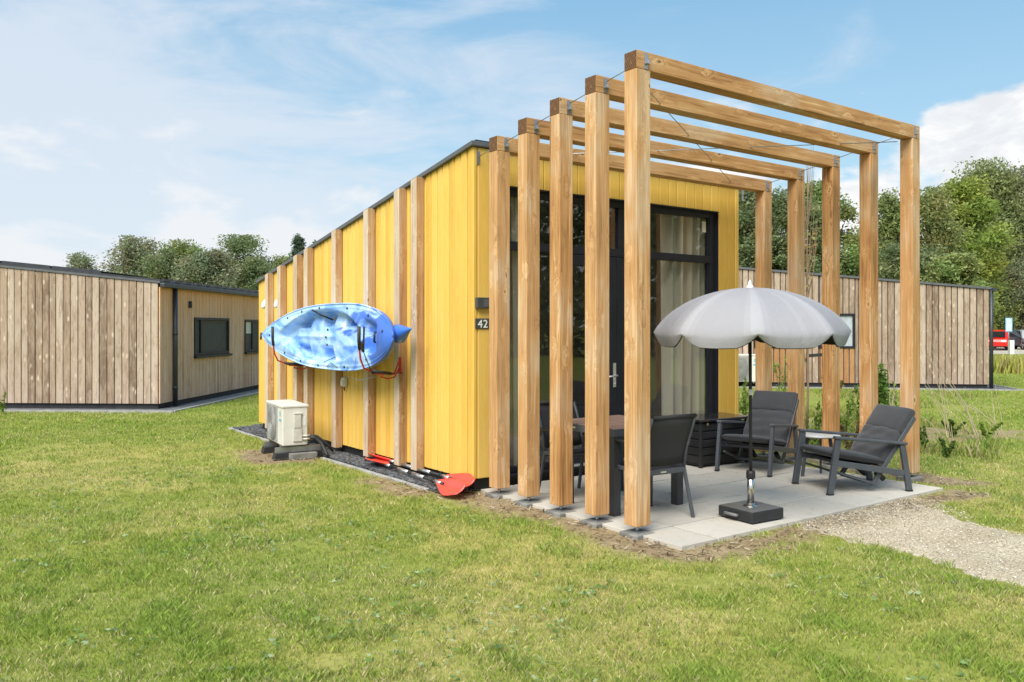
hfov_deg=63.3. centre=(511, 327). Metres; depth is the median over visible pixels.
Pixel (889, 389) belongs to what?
dry stalks
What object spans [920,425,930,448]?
weed plant
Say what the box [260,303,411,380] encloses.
kayak
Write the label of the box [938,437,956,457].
weed plant
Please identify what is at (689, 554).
woodchip litter
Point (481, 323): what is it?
house number sign
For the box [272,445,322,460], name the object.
mounting rail
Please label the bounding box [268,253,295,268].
broadleaf tree
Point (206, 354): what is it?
window
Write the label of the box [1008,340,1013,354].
bollard
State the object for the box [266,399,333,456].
heat pump
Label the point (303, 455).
concrete block
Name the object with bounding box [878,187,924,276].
broadleaf tree
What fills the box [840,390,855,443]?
weed plant
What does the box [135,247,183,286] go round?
broadleaf tree
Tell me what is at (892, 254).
broadleaf tree
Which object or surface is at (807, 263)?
young tree
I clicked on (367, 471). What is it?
edging kerb
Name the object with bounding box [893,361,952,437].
dry stalks
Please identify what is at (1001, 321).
broadleaf tree
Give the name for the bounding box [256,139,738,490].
yellow cabin
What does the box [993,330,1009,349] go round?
parked car
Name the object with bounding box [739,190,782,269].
broadleaf tree
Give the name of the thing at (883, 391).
shrub
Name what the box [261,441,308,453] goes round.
mounting rail
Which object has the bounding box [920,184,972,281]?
broadleaf tree
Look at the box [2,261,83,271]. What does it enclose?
solar panel
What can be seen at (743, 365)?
heat pump
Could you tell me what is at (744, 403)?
weed plant
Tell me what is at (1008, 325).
parking sign
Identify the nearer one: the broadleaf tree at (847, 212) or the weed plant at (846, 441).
the weed plant at (846, 441)
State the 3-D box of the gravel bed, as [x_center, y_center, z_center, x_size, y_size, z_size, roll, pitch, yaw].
[-0.686,1.618,12.100,4.710,0.001,6.600,0,0,-36]
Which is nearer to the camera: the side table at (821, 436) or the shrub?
the side table at (821, 436)
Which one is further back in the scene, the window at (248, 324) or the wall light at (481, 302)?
the window at (248, 324)
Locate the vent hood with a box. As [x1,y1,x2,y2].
[261,299,264,308]
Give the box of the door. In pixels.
[573,254,619,466]
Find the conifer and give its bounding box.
[288,233,306,258]
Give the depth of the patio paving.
7.77 m
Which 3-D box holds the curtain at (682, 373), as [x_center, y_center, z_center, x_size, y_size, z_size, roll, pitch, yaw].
[2.139,0.021,10.239,0.840,2.897,0.154,0,0,-36]
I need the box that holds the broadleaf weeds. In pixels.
[0,467,1023,681]
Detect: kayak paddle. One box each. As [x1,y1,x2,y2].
[365,457,465,495]
[368,453,474,486]
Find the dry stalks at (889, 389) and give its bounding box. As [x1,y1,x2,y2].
[887,361,899,406]
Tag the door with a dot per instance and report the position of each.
(578, 260)
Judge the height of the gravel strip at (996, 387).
0.001 m
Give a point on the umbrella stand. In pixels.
(749, 510)
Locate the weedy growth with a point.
(979, 448)
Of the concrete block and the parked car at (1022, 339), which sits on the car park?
the parked car at (1022, 339)
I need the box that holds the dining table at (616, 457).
[573,415,682,516]
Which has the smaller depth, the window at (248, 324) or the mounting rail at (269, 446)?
the mounting rail at (269, 446)
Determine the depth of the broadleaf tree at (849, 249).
49.53 m
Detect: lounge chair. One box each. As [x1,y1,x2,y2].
[714,390,798,476]
[792,404,915,495]
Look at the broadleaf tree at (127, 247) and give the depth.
55.25 m
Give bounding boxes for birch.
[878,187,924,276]
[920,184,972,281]
[943,156,1023,329]
[998,165,1023,328]
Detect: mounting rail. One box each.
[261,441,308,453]
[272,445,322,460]
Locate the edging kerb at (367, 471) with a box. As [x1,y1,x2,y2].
[228,427,428,490]
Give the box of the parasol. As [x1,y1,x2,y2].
[653,280,850,470]
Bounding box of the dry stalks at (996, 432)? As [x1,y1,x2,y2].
[952,385,1004,434]
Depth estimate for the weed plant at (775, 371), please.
15.00 m
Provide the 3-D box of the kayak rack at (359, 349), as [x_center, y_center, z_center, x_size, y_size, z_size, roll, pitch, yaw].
[-1.468,0.283,8.952,0.172,0.592,0.688,0,0,31]
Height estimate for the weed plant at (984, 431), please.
0.298 m
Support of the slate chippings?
on the gravel bed
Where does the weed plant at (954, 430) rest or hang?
on the ground at (586, 532)
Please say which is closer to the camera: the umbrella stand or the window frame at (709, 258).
the umbrella stand
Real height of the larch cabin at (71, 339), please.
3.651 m
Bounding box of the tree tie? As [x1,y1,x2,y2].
[806,353,821,361]
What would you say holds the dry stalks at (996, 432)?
on the ground at (586, 532)
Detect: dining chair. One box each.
[540,399,584,503]
[615,413,696,517]
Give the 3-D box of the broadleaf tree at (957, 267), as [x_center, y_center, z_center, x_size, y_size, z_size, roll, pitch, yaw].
[19.693,-0.860,37.030,2.904,5.033,4.109,0,0,1]
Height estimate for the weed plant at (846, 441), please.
0.479 m
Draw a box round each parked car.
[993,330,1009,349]
[993,330,1021,348]
[1014,330,1023,349]
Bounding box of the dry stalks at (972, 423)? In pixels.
[920,349,981,437]
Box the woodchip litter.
[239,449,999,561]
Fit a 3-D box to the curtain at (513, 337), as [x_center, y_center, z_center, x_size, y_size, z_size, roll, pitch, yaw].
[-0.054,0.021,8.647,0.320,2.897,0.151,0,0,-36]
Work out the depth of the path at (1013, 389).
21.57 m
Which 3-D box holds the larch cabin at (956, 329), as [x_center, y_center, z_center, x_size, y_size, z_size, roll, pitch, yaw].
[8.157,-0.177,27.151,10.710,3.793,9.180,0,0,9]
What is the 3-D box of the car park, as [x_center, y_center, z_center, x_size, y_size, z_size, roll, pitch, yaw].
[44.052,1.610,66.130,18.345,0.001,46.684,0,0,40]
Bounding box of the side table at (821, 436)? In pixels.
[798,432,840,478]
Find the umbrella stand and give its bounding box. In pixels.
[719,470,782,524]
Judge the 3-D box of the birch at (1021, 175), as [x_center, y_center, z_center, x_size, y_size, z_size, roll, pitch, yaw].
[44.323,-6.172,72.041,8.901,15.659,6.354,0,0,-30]
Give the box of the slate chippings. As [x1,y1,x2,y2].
[233,424,467,491]
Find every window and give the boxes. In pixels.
[194,317,232,357]
[244,320,258,353]
[818,313,854,347]
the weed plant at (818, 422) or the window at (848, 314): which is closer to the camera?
the weed plant at (818, 422)
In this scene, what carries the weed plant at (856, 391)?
on the ground at (586, 532)
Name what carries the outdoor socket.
attached to the yellow cabin at (413, 253)
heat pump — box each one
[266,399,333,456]
[739,354,754,382]
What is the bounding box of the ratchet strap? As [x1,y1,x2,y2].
[361,326,401,373]
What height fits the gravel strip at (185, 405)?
0.001 m
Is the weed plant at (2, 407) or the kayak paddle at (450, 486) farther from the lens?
the weed plant at (2, 407)
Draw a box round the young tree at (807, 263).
[805,145,820,428]
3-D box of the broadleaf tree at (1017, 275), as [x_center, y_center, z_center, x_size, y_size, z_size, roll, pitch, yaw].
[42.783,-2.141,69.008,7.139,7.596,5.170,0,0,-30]
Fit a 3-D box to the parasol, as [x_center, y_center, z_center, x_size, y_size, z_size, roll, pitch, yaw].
[1.996,0.500,6.960,1.509,1.800,1.509,0,0,35]
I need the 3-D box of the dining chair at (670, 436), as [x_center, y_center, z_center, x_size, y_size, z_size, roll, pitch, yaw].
[1.183,1.159,7.053,0.580,0.886,0.600,0,0,-32]
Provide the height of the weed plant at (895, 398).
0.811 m
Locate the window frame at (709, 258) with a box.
[510,189,714,472]
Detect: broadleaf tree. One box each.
[63,251,99,279]
[95,234,162,276]
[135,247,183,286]
[155,238,206,283]
[164,248,244,287]
[206,234,276,286]
[232,256,277,289]
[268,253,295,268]
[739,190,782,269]
[741,185,821,272]
[777,180,858,275]
[840,235,858,275]
[878,241,953,281]
[920,173,1022,329]
[920,250,1002,316]
[984,253,1023,329]
[996,257,1023,346]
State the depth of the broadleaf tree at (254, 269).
51.66 m
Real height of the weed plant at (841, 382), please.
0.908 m
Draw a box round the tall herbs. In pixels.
[993,353,1023,373]
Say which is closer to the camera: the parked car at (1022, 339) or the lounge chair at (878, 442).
the lounge chair at (878, 442)
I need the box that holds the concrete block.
[289,451,316,460]
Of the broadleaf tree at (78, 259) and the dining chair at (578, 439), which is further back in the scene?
the broadleaf tree at (78, 259)
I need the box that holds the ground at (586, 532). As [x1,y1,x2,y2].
[0,354,1023,681]
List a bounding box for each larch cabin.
[0,263,258,408]
[739,267,996,387]
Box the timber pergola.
[476,49,923,540]
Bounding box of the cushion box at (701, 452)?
[686,412,748,467]
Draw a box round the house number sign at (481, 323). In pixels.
[475,318,488,328]
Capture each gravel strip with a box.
[4,389,258,410]
[752,385,1010,388]
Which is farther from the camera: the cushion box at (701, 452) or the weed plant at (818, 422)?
the weed plant at (818, 422)
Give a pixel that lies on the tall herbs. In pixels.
(1003, 363)
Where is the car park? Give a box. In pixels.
[993,346,1023,353]
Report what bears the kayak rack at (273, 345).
attached to the yellow cabin at (413, 253)
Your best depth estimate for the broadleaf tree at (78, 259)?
61.62 m
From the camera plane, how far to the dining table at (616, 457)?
7.06 m
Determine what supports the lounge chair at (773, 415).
on the patio paving
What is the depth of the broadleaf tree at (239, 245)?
59.42 m
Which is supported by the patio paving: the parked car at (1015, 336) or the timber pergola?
the timber pergola
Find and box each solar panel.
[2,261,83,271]
[52,266,146,277]
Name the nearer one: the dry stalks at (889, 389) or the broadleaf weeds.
the broadleaf weeds
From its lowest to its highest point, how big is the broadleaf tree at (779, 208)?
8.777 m
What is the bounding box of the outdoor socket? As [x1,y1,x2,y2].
[340,377,347,390]
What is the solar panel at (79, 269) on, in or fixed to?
on the larch cabin at (71, 339)
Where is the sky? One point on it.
(201, 121)
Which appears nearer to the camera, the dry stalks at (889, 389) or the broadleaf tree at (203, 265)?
the dry stalks at (889, 389)
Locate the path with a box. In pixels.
[797,502,1023,585]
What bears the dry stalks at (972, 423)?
on the ground at (586, 532)
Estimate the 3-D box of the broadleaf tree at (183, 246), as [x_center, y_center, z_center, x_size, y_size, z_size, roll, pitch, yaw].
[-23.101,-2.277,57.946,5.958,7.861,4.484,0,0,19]
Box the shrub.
[878,363,889,404]
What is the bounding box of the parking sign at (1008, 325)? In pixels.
[1005,318,1011,339]
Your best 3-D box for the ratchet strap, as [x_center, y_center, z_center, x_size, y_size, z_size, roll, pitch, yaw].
[-1.429,0.243,8.875,0.162,0.520,0.742,0,0,24]
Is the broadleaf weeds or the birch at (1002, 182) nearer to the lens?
the broadleaf weeds
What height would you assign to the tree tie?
0.158 m
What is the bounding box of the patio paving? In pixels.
[481,461,942,550]
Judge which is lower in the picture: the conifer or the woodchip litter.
the woodchip litter
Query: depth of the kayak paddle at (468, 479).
8.44 m
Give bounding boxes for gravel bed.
[240,430,480,492]
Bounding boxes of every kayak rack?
[271,327,307,369]
[357,326,400,379]
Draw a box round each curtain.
[510,197,517,465]
[660,214,704,415]
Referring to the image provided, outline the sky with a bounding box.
[0,0,1023,280]
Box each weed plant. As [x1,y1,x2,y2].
[0,391,6,412]
[739,377,748,419]
[772,354,786,391]
[805,401,821,444]
[821,377,843,390]
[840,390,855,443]
[840,420,858,449]
[851,384,858,425]
[888,382,899,406]
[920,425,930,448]
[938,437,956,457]
[941,419,966,436]
[979,421,1003,438]
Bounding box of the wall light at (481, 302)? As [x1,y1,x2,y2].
[475,297,488,308]
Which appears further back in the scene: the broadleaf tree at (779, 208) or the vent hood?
the broadleaf tree at (779, 208)
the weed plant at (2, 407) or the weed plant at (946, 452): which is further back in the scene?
the weed plant at (2, 407)
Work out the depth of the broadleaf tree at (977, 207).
64.30 m
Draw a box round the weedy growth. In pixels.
[739,386,1002,461]
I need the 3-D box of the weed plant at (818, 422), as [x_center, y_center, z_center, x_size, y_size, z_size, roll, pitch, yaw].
[4.088,1.315,11.226,0.321,0.635,0.280,0,0,-6]

